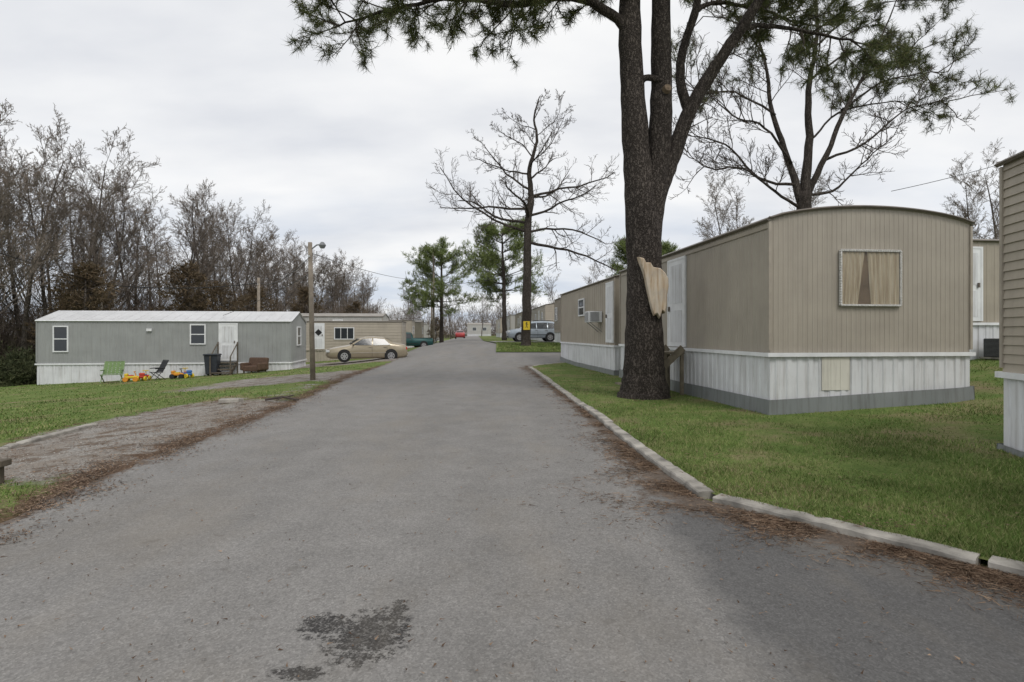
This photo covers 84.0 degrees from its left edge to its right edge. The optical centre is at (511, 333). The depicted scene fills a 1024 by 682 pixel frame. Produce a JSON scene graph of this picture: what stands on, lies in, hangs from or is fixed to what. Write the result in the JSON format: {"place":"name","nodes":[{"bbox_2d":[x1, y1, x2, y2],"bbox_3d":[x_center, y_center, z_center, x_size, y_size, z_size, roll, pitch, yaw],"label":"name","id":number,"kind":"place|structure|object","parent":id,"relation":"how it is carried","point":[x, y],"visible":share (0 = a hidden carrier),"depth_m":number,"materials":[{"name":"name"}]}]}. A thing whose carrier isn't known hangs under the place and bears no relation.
{"place":"outdoors","nodes":[
{"label":"outdoors","id":0,"kind":"place"},
{"bbox_2d":[0,335,987,567],"bbox_3d":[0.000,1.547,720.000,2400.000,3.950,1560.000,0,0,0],"label":"ground","id":1,"kind":"structure","parent":0,"point":[288,381],"depth_m":12.31,"materials":[{"name":"green plant"}]},
{"bbox_2d":[0,458,11,483],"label":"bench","id":2,"kind":"object","parent":1,"relation":"on","point":[4,462],"visible":1,"depth_m":6.13,"materials":[{"name":"brown wood"}]},
{"bbox_2d":[0,345,35,364],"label":"bush","id":3,"kind":"object","parent":1,"relation":"on","point":[28,354],"visible":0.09,"depth_m":33.18,"materials":[{"name":"green plant"}]},
{"bbox_2d":[0,359,36,386],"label":"bush","id":4,"kind":"object","parent":1,"relation":"on","point":[21,374],"visible":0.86,"depth_m":29.89,"materials":[{"name":"green plant"}]},
{"bbox_2d":[0,350,36,377],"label":"bush","id":5,"kind":"object","parent":1,"relation":"on","point":[14,357],"visible":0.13,"depth_m":30.95,"materials":[{"name":"green plant"}]},
{"bbox_2d":[0,126,44,347],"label":"bare tree","id":6,"kind":"object","parent":1,"relation":"on","point":[16,308],"visible":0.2,"depth_m":42.62,"materials":[{"name":"brown plant"}]},
{"bbox_2d":[0,141,63,295],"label":"bare tree","id":7,"kind":"object","parent":1,"relation":"on","point":[10,234],"visible":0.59,"depth_m":38.64,"materials":[{"name":"brown plant"}]},
{"bbox_2d":[0,98,65,285],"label":"bare tree","id":8,"kind":"object","parent":1,"relation":"on","point":[12,205],"visible":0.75,"depth_m":37.29,"materials":[{"name":"brown plant"}]},
{"bbox_2d":[0,139,80,299],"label":"bare tree","id":9,"kind":"object","parent":1,"relation":"on","point":[26,239],"visible":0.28,"depth_m":43.07,"materials":[{"name":"brown plant"}]},
{"bbox_2d":[0,119,86,313],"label":"bare tree","id":10,"kind":"object","parent":1,"relation":"on","point":[11,228],"visible":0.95,"depth_m":35.66,"materials":[{"name":"brown plant"}]},
{"bbox_2d":[0,423,97,451],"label":"kerb","id":11,"kind":"structure","parent":1,"relation":"on","point":[40,438],"depth_m":9.72,"materials":[{"name":"concrete"}]},
{"bbox_2d":[0,104,102,352],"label":"bare tree","id":12,"kind":"object","parent":1,"relation":"on","point":[51,231],"visible":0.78,"depth_m":41.61,"materials":[{"name":"brown plant"}]},
{"bbox_2d":[5,173,119,312],"bbox_3d":[-41.202,-5.625,51.296,8.489,17.936,9.588,0,0,-2],"label":"bare tree","id":13,"kind":"object","parent":1,"relation":"on","point":[46,237],"visible":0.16,"depth_m":50.74,"materials":[{"name":"brown plant"}]},
{"bbox_2d":[7,160,121,309],"bbox_3d":[-38.491,-5.950,49.554,7.926,18.529,8.118,0,0,-7],"label":"bare tree","id":14,"kind":"object","parent":1,"relation":"on","point":[52,184],"visible":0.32,"depth_m":49.70,"materials":[{"name":"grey plant"}]},
{"bbox_2d":[0,143,136,316],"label":"bare tree","id":15,"kind":"object","parent":1,"relation":"on","point":[44,304],"visible":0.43,"depth_m":43.25,"materials":[{"name":"brown plant"}]},
{"bbox_2d":[15,269,122,349],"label":"cedar tree","id":16,"kind":"object","parent":1,"relation":"on","point":[119,300],"visible":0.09,"depth_m":44.44,"materials":[{"name":"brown plant"}]},
{"bbox_2d":[22,259,121,343],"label":"cedar tree","id":17,"kind":"object","parent":1,"relation":"on","point":[75,304],"visible":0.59,"depth_m":41.64,"materials":[{"name":"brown plant"}]},
{"bbox_2d":[50,187,135,308],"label":"bare tree","id":18,"kind":"object","parent":1,"relation":"on","point":[102,237],"visible":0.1,"depth_m":56.56,"materials":[{"name":"grey plant"}]},
{"bbox_2d":[37,125,160,308],"bbox_3d":[-33.462,-6.725,45.753,7.827,19.957,6.946,0,0,17],"label":"bare tree","id":19,"kind":"object","parent":1,"relation":"on","point":[95,244],"visible":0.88,"depth_m":44.96,"materials":[{"name":"brown plant"}]},
{"bbox_2d":[52,162,150,306],"bbox_3d":[-37.898,-6.378,52.033,7.754,19.353,6.927,0,0,-4],"label":"bare tree","id":20,"kind":"object","parent":1,"relation":"on","point":[105,237],"visible":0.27,"depth_m":52.77,"materials":[{"name":"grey plant"}]},
{"bbox_2d":[100,361,124,383],"bbox_3d":[-20.127,1.949,28.673,0.910,1.082,0.803,0,0,-20],"label":"lawn chair","id":21,"kind":"object","parent":1,"relation":"on","point":[113,367],"visible":0.98,"depth_m":28.83,"materials":[{"name":"green fabric"}]},
{"bbox_2d":[75,163,179,310],"bbox_3d":[-33.308,-6.137,49.916,7.758,18.750,5.844,0,0,-21],"label":"bare tree","id":22,"kind":"object","parent":1,"relation":"on","point":[145,257],"visible":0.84,"depth_m":49.94,"materials":[{"name":"brown plant"}]},
{"bbox_2d":[80,162,174,310],"bbox_3d":[-35.464,-6.215,51.672,8.145,18.814,7.952,0,0,-12],"label":"bare tree","id":23,"kind":"object","parent":1,"relation":"on","point":[126,243],"visible":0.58,"depth_m":51.13,"materials":[{"name":"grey plant"}]},
{"bbox_2d":[99,192,187,310],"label":"bare tree","id":24,"kind":"object","parent":1,"relation":"on","point":[165,214],"visible":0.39,"depth_m":54.47,"materials":[{"name":"grey plant"}]},
{"bbox_2d":[0,400,286,481],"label":"gravel","id":25,"kind":"structure","parent":1,"relation":"on","point":[126,435],"depth_m":9.59,"materials":[{"name":"grey gravel"}]},
{"bbox_2d":[112,197,186,309],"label":"bare tree","id":26,"kind":"object","parent":1,"relation":"on","point":[145,240],"visible":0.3,"depth_m":59.92,"materials":[{"name":"grey plant"}]},
{"bbox_2d":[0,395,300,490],"bbox_3d":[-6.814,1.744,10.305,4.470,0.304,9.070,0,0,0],"label":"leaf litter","id":27,"kind":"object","parent":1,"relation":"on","point":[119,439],"visible":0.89,"depth_m":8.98,"materials":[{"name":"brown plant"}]},
{"bbox_2d":[133,205,179,309],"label":"bare tree","id":28,"kind":"object","parent":1,"relation":"on","point":[169,237],"visible":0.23,"depth_m":65.67,"materials":[{"name":"grey plant"}]},
{"bbox_2d":[35,310,306,384],"bbox_3d":[-18.748,0.723,32.324,12.868,4.019,3.810,0,0,-8],"label":"mobile home","id":29,"kind":"object","parent":1,"relation":"on","point":[83,346],"visible":0.86,"depth_m":30.58,"materials":[{"name":"grey metal"}]},
{"bbox_2d":[53,326,68,351],"bbox_3d":[-23.660,0.290,29.818,0.740,1.380,0.061,0,0,-8],"label":"window","id":30,"kind":"structure","parent":29,"relation":"in","point":[60,333],"depth_m":29.82,"materials":[{"name":"white paint"}]},
{"bbox_2d":[190,324,205,344],"bbox_3d":[-16.979,0.050,30.728,0.800,1.100,0.061,0,0,-8],"label":"window","id":31,"kind":"structure","parent":29,"relation":"in","point":[197,332],"depth_m":30.72,"materials":[{"name":"white paint"}]},
{"bbox_2d":[219,323,237,360],"bbox_3d":[-15.429,0.460,30.919,0.980,2.040,0.090,0,0,-8],"label":"door","id":32,"kind":"structure","parent":29,"relation":"in","point":[228,332],"depth_m":30.92,"materials":[{"name":"white paint"}]},
{"bbox_2d":[150,259,224,310],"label":"cedar tree","id":33,"kind":"object","parent":1,"relation":"on","point":[188,274],"visible":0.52,"depth_m":49.36,"materials":[{"name":"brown plant"}]},
{"bbox_2d":[0,358,376,511],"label":"grass","id":34,"kind":"structure","parent":1,"relation":"on","point":[30,427],"depth_m":15.91,"materials":[{"name":"green plant"}]},
{"bbox_2d":[154,180,226,308],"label":"bare tree","id":35,"kind":"object","parent":1,"relation":"on","point":[200,228],"visible":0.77,"depth_m":56.78,"materials":[{"name":"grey plant"}]},
{"bbox_2d":[160,186,221,293],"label":"bare tree","id":36,"kind":"object","parent":1,"relation":"on","point":[178,236],"visible":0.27,"depth_m":62.91,"materials":[{"name":"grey plant"}]},
{"bbox_2d":[0,268,424,359],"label":"undergrowth","id":37,"kind":"object","parent":1,"relation":"on","point":[8,329],"visible":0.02,"depth_m":46.79,"materials":[{"name":"brown plant"}]},
{"bbox_2d":[156,178,268,306],"bbox_3d":[-31.921,-6.653,59.032,8.779,19.275,9.916,0,0,16],"label":"bare tree","id":38,"kind":"object","parent":1,"relation":"on","point":[184,210],"visible":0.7,"depth_m":58.75,"materials":[{"name":"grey plant"}]},
{"bbox_2d":[203,354,221,374],"bbox_3d":[-15.851,1.657,30.103,0.720,1.160,0.827,0,0,-11],"label":"wheeled bin","id":39,"kind":"object","parent":1,"relation":"on","point":[215,361],"visible":0.87,"depth_m":29.81,"materials":[{"name":"plastic"}]},
{"bbox_2d":[183,204,243,308],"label":"bare tree","id":40,"kind":"object","parent":1,"relation":"on","point":[224,258],"visible":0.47,"depth_m":63.05,"materials":[{"name":"grey plant"}]},
{"bbox_2d":[196,279,250,310],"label":"cedar tree","id":41,"kind":"object","parent":1,"relation":"on","point":[223,298],"visible":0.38,"depth_m":51.84,"materials":[{"name":"brown plant"}]},
{"bbox_2d":[209,342,237,375],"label":"wooden steps","id":42,"kind":"structure","parent":1,"relation":"on","point":[230,366],"depth_m":30.27,"materials":[{"name":"grey wood"}]},
{"bbox_2d":[213,212,255,291],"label":"bare tree","id":43,"kind":"object","parent":1,"relation":"on","point":[230,221],"visible":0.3,"depth_m":74.30,"materials":[{"name":"grey plant"}]},
{"bbox_2d":[203,197,268,297],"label":"bare tree","id":44,"kind":"object","parent":1,"relation":"on","point":[238,228],"visible":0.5,"depth_m":67.11,"materials":[{"name":"grey plant"}]},
{"bbox_2d":[223,199,275,300],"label":"bare tree","id":45,"kind":"object","parent":1,"relation":"on","point":[259,271],"visible":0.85,"depth_m":65.65,"materials":[{"name":"grey plant"}]},
{"bbox_2d":[240,357,268,372],"bbox_3d":[-13.744,1.702,30.424,1.214,0.814,0.876,0,0,14],"label":"sofa","id":46,"kind":"object","parent":1,"relation":"on","point":[256,364],"visible":0.95,"depth_m":30.32,"materials":[{"name":"brown fabric"}]},
{"bbox_2d":[236,285,280,311],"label":"cedar tree","id":47,"kind":"object","parent":1,"relation":"on","point":[253,295],"visible":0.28,"depth_m":59.72,"materials":[{"name":"brown plant"}]},
{"bbox_2d":[238,221,297,311],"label":"bare tree","id":48,"kind":"object","parent":1,"relation":"on","point":[274,271],"visible":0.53,"depth_m":74.28,"materials":[{"name":"grey plant"}]},
{"bbox_2d":[235,227,317,309],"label":"bare tree","id":49,"kind":"object","parent":1,"relation":"on","point":[283,257],"visible":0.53,"depth_m":76.06,"materials":[{"name":"grey plant"}]},
{"bbox_2d":[0,283,553,339],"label":"woodland","id":50,"kind":"object","parent":1,"relation":"on","point":[458,322],"visible":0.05,"depth_m":188.64,"materials":[{"name":"brown plant"}]},
{"bbox_2d":[258,229,302,308],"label":"bare tree","id":51,"kind":"object","parent":1,"relation":"on","point":[285,240],"visible":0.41,"depth_m":81.61,"materials":[{"name":"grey plant"}]},
{"bbox_2d":[264,236,306,297],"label":"bare tree","id":52,"kind":"object","parent":1,"relation":"on","point":[294,278],"visible":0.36,"depth_m":85.71,"materials":[{"name":"grey plant"}]},
{"bbox_2d":[266,247,307,311],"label":"bare tree","id":53,"kind":"object","parent":1,"relation":"on","point":[282,285],"visible":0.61,"depth_m":79.32,"materials":[{"name":"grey plant"}]},
{"bbox_2d":[281,241,316,309],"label":"bare tree","id":54,"kind":"object","parent":1,"relation":"on","point":[303,280],"visible":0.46,"depth_m":82.37,"materials":[{"name":"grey plant"}]},
{"bbox_2d":[284,249,329,312],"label":"bare tree","id":55,"kind":"object","parent":1,"relation":"on","point":[322,298],"visible":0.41,"depth_m":88.36,"materials":[{"name":"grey plant"}]},
{"bbox_2d":[287,284,327,312],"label":"cedar tree","id":56,"kind":"object","parent":1,"relation":"on","point":[304,293],"visible":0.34,"depth_m":65.59,"materials":[{"name":"brown plant"}]},
{"bbox_2d":[288,243,328,297],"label":"bare tree","id":57,"kind":"object","parent":1,"relation":"on","point":[317,277],"visible":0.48,"depth_m":92.63,"materials":[{"name":"grey plant"}]},
{"bbox_2d":[308,242,325,379],"bbox_3d":[-6.845,-0.733,19.948,0.663,4.936,0.249,0,0,7],"label":"utility pole","id":58,"kind":"object","parent":1,"relation":"on","point":[322,245],"visible":0.94,"depth_m":19.93,"materials":[{"name":"brown wood"}]},
{"bbox_2d":[316,255,356,312],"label":"bare tree","id":59,"kind":"object","parent":1,"relation":"on","point":[335,292],"visible":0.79,"depth_m":93.38,"materials":[{"name":"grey plant"}]},
{"bbox_2d":[314,248,361,311],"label":"bare tree","id":60,"kind":"object","parent":1,"relation":"on","point":[335,268],"visible":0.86,"depth_m":94.09,"materials":[{"name":"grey plant"}]},
{"bbox_2d":[334,259,376,312],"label":"bare tree","id":61,"kind":"object","parent":1,"relation":"on","point":[368,296],"visible":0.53,"depth_m":104.66,"materials":[{"name":"grey plant"}]},
{"bbox_2d":[306,321,405,361],"bbox_3d":[-15.085,0.796,43.780,13.468,3.472,3.990,0,0,-6],"label":"mobile home","id":62,"kind":"object","parent":1,"relation":"on","point":[329,334],"visible":0.26,"depth_m":42.13,"materials":[{"name":"beige metal"}]},
{"bbox_2d":[314,323,324,348],"bbox_3d":[-14.258,0.195,41.906,0.870,1.910,0.090,0,0,-6],"label":"door","id":63,"kind":"structure","parent":62,"relation":"in","point":[319,328],"depth_m":41.91,"materials":[{"name":"white paint"}]},
{"bbox_2d":[334,327,353,339],"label":"window","id":64,"kind":"structure","parent":62,"relation":"in","point":[340,333],"depth_m":42.12,"materials":[{"name":"white paint"}]},
{"bbox_2d":[301,313,388,320],"bbox_3d":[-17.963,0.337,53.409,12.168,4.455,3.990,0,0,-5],"label":"roof","id":65,"kind":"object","parent":62,"relation":"attached to","point":[351,317],"visible":0.14,"depth_m":51.88,"materials":[{"name":"grey metal"}]},
{"bbox_2d":[415,320,423,337],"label":"mobile home","id":66,"kind":"object","parent":1,"relation":"on","point":[419,328],"visible":0.07,"depth_m":78.97,"materials":[{"name":"beige metal"}]},
{"bbox_2d":[397,236,481,342],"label":"pine tree","id":67,"kind":"object","parent":1,"relation":"on","point":[439,252],"visible":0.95,"depth_m":73.40,"materials":[{"name":"green plant"}]},
{"bbox_2d":[467,323,490,335],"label":"mobile home","id":68,"kind":"object","parent":1,"relation":"on","point":[474,329],"visible":0.88,"depth_m":168.17,"materials":[{"name":"grey metal"}]},
{"bbox_2d":[554,298,559,341],"bbox_3d":[5.855,-1.077,42.893,4.190,4.127,8.668,0,0,-5],"label":"mobile home","id":69,"kind":"object","parent":1,"relation":"on","point":[557,318],"visible":0.16,"depth_m":45.52,"materials":[{"name":"brown"}]},
{"bbox_2d":[560,275,620,375],"bbox_3d":[5.290,-0.420,26.339,4.290,4.080,10.174,0,0,-6],"label":"mobile home","id":70,"kind":"object","parent":1,"relation":"on","point":[586,345],"visible":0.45,"depth_m":24.23,"materials":[{"name":"beige metal"}]},
{"bbox_2d":[585,311,601,331],"bbox_3d":[3.293,-0.475,23.086,0.574,0.830,0.692,0,0,-6],"label":"air conditioner","id":71,"kind":"object","parent":70,"relation":"attached to","point":[593,316],"visible":1,"depth_m":22.76,"materials":[{"name":"white paint"}]},
{"bbox_2d":[605,281,613,342],"bbox_3d":[3.700,-0.805,21.703,0.090,2.310,0.970,0,0,-6],"label":"door","id":72,"kind":"structure","parent":70,"relation":"in","point":[609,287],"depth_m":21.64,"materials":[{"name":"white paint"}]},
{"bbox_2d":[528,362,1023,577],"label":"kerb","id":73,"kind":"structure","parent":1,"relation":"on","point":[695,486],"depth_m":4.87,"materials":[{"name":"concrete"}]},
{"bbox_2d":[618,205,975,414],"bbox_3d":[6.509,-0.440,15.809,4.430,4.120,9.574,0,0,-6],"label":"mobile home","id":74,"kind":"object","parent":1,"relation":"on","point":[830,308],"visible":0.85,"depth_m":11.20,"materials":[{"name":"beige metal"}]},
{"bbox_2d":[667,255,685,346],"bbox_3d":[4.387,-0.830,15.244,0.090,2.360,1.160,0,0,-6],"label":"door","id":75,"kind":"structure","parent":74,"relation":"in","point":[676,268],"depth_m":15.19,"materials":[{"name":"white paint"}]},
{"bbox_2d":[839,249,902,306],"bbox_3d":[6.990,-1.080,11.089,1.316,1.122,0.069,0,0,-7],"label":"window","id":76,"kind":"structure","parent":74,"relation":"in","point":[869,277],"depth_m":11.11,"materials":[{"name":"beige fabric"}]},
{"bbox_2d":[780,156,829,212],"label":"bare tree","id":77,"kind":"object","parent":1,"relation":"on","point":[815,197],"visible":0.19,"depth_m":44.66,"materials":[{"name":"grey plant"}]},
{"bbox_2d":[943,151,998,238],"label":"bare tree","id":78,"kind":"object","parent":1,"relation":"on","point":[980,193],"visible":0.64,"depth_m":46.60,"materials":[{"name":"brown plant"}]},
{"bbox_2d":[949,138,1016,238],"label":"bare tree","id":79,"kind":"object","parent":1,"relation":"on","point":[995,227],"visible":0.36,"depth_m":47.60,"materials":[{"name":"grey plant"}]},
{"bbox_2d":[970,239,998,359],"bbox_3d":[18.339,-0.811,18.850,14.168,3.757,4.460,0,0,-6],"label":"mobile home","id":80,"kind":"object","parent":1,"relation":"on","point":[985,288],"visible":0.12,"depth_m":16.19,"materials":[{"name":"beige metal"}]},
{"bbox_2d":[973,246,982,320],"bbox_3d":[12.924,-1.405,16.084,0.870,2.110,0.090,0,0,-6],"label":"door","id":81,"kind":"structure","parent":80,"relation":"in","point":[977,251],"depth_m":16.11,"materials":[{"name":"white paint"}]},
{"bbox_2d":[994,150,1023,457],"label":"mobile home","id":82,"kind":"object","parent":1,"relation":"on","point":[1011,267],"visible":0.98,"depth_m":7.15,"materials":[{"name":"beige metal"}]},
{"bbox_2d":[0,335,1023,681],"bbox_3d":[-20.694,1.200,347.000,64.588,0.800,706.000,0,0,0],"label":"road","id":83,"kind":"structure","parent":0,"point":[430,421],"depth_m":3.81,"materials":[{"name":"grey asphalt"}]},
{"bbox_2d":[0,368,375,556],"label":"leaf litter","id":84,"kind":"object","parent":83,"relation":"on","point":[75,483],"visible":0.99,"depth_m":6.25,"materials":[{"name":"brown plant"}]},
{"bbox_2d":[326,336,407,361],"bbox_3d":[-8.900,0.945,34.900,4.820,1.535,2.140,0,0,-18],"label":"parked car","id":85,"kind":"object","parent":83,"relation":"on","point":[372,347],"visible":0.95,"depth_m":34.12,"materials":[{"name":"paint"}]},
{"bbox_2d":[406,332,432,346],"bbox_3d":[-11.100,0.758,59.500,5.460,1.795,2.240,0,0,-29],"label":"pickup truck","id":86,"kind":"object","parent":83,"relation":"on","point":[415,342],"visible":0.38,"depth_m":59.12,"materials":[{"name":"paint"}]},
{"bbox_2d":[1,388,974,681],"bbox_3d":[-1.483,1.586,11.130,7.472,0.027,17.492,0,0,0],"label":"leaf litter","id":87,"kind":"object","parent":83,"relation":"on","point":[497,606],"visible":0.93,"depth_m":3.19,"materials":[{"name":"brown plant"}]},
{"bbox_2d":[377,366,1023,622],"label":"leaf litter","id":88,"kind":"object","parent":83,"relation":"on","point":[990,574],"visible":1,"depth_m":4.54,"materials":[{"name":"brown plant"}]},
{"bbox_2d":[0,0,1023,333],"label":"sky","id":89,"kind":"structure","parent":0,"point":[342,157],"materials":[{"name":"white"}]},
{"bbox_2d":[479,336,560,351],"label":"lawn","id":90,"kind":"structure","parent":0,"point":[489,338],"depth_m":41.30,"materials":[{"name":"green plant"}]},
{"bbox_2d":[459,217,546,339],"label":"pine tree","id":91,"kind":"object","parent":90,"relation":"on","point":[489,258],"visible":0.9,"depth_m":61.83,"materials":[{"name":"green plant"}]},
{"bbox_2d":[426,89,625,345],"bbox_3d":[1.096,-7.935,39.752,13.095,18.512,9.511,0,0,-30],"label":"bare tree","id":92,"kind":"object","parent":90,"relation":"on","point":[526,291],"visible":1,"depth_m":39.79,"materials":[{"name":"brown plant"}]},
{"bbox_2d":[531,303,554,340],"bbox_3d":[4.640,-1.175,61.635,4.190,3.930,14.168,0,0,-5],"label":"mobile home","id":93,"kind":"object","parent":90,"relation":"on","point":[544,312],"visible":0.23,"depth_m":55.79,"materials":[{"name":"beige metal"}]},
{"bbox_2d":[606,235,666,277],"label":"pine tree","id":94,"kind":"object","parent":90,"relation":"on","point":[620,252],"visible":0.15,"depth_m":66.23,"materials":[{"name":"green plant"}]},
{"bbox_2d":[692,161,753,240],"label":"bare tree","id":95,"kind":"object","parent":90,"relation":"on","point":[704,226],"visible":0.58,"depth_m":43.98,"materials":[{"name":"brown plant"}]},
{"bbox_2d":[711,175,753,233],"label":"bare tree","id":96,"kind":"object","parent":90,"relation":"on","point":[736,212],"visible":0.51,"depth_m":47.26,"materials":[{"name":"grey plant"}]},
{"bbox_2d":[490,341,554,341],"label":"driveway","id":97,"kind":"structure","parent":0,"point":[516,341],"depth_m":51.02,"materials":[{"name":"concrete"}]},
{"bbox_2d":[506,320,554,341],"bbox_3d":[1.910,-0.211,50.601,4.780,1.922,2.160,0,0,-7],"label":"parked car","id":98,"kind":"object","parent":97,"relation":"on","point":[543,330],"visible":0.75,"depth_m":49.80,"materials":[{"name":"paint"}]},
{"bbox_2d":[496,352,561,366],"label":"side road","id":99,"kind":"structure","parent":0,"point":[526,359],"depth_m":32.76,"materials":[{"name":"grey asphalt"}]},
{"bbox_2d":[533,358,1023,561],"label":"lawn","id":100,"kind":"structure","parent":0,"point":[953,426],"depth_m":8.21,"materials":[{"name":"green plant"}]},
{"bbox_2d":[281,0,961,399],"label":"pine tree","id":101,"kind":"object","parent":100,"relation":"on","point":[653,148],"visible":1,"depth_m":13.88,"materials":[{"name":"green plant"}]},
{"bbox_2d":[615,344,685,394],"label":"wooden steps","id":102,"kind":"structure","parent":100,"relation":"on","point":[670,357],"depth_m":14.46,"materials":[{"name":"grey wood"}]},
{"bbox_2d":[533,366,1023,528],"bbox_3d":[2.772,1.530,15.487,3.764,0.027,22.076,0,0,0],"label":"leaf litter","id":103,"kind":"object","parent":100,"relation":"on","point":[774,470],"visible":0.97,"depth_m":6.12,"materials":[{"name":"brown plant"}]},
{"bbox_2d":[670,0,1017,209],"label":"pine tree","id":104,"kind":"object","parent":100,"relation":"on","point":[803,187],"visible":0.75,"depth_m":24.94,"materials":[{"name":"plant"}]},
{"bbox_2d":[979,338,998,358],"bbox_3d":[13.450,0.420,15.700,0.615,0.560,0.615,0,0,-6],"label":"condenser unit","id":105,"kind":"object","parent":100,"relation":"on","point":[990,348],"visible":0.45,"depth_m":15.70,"materials":[{"name":"black metal"}]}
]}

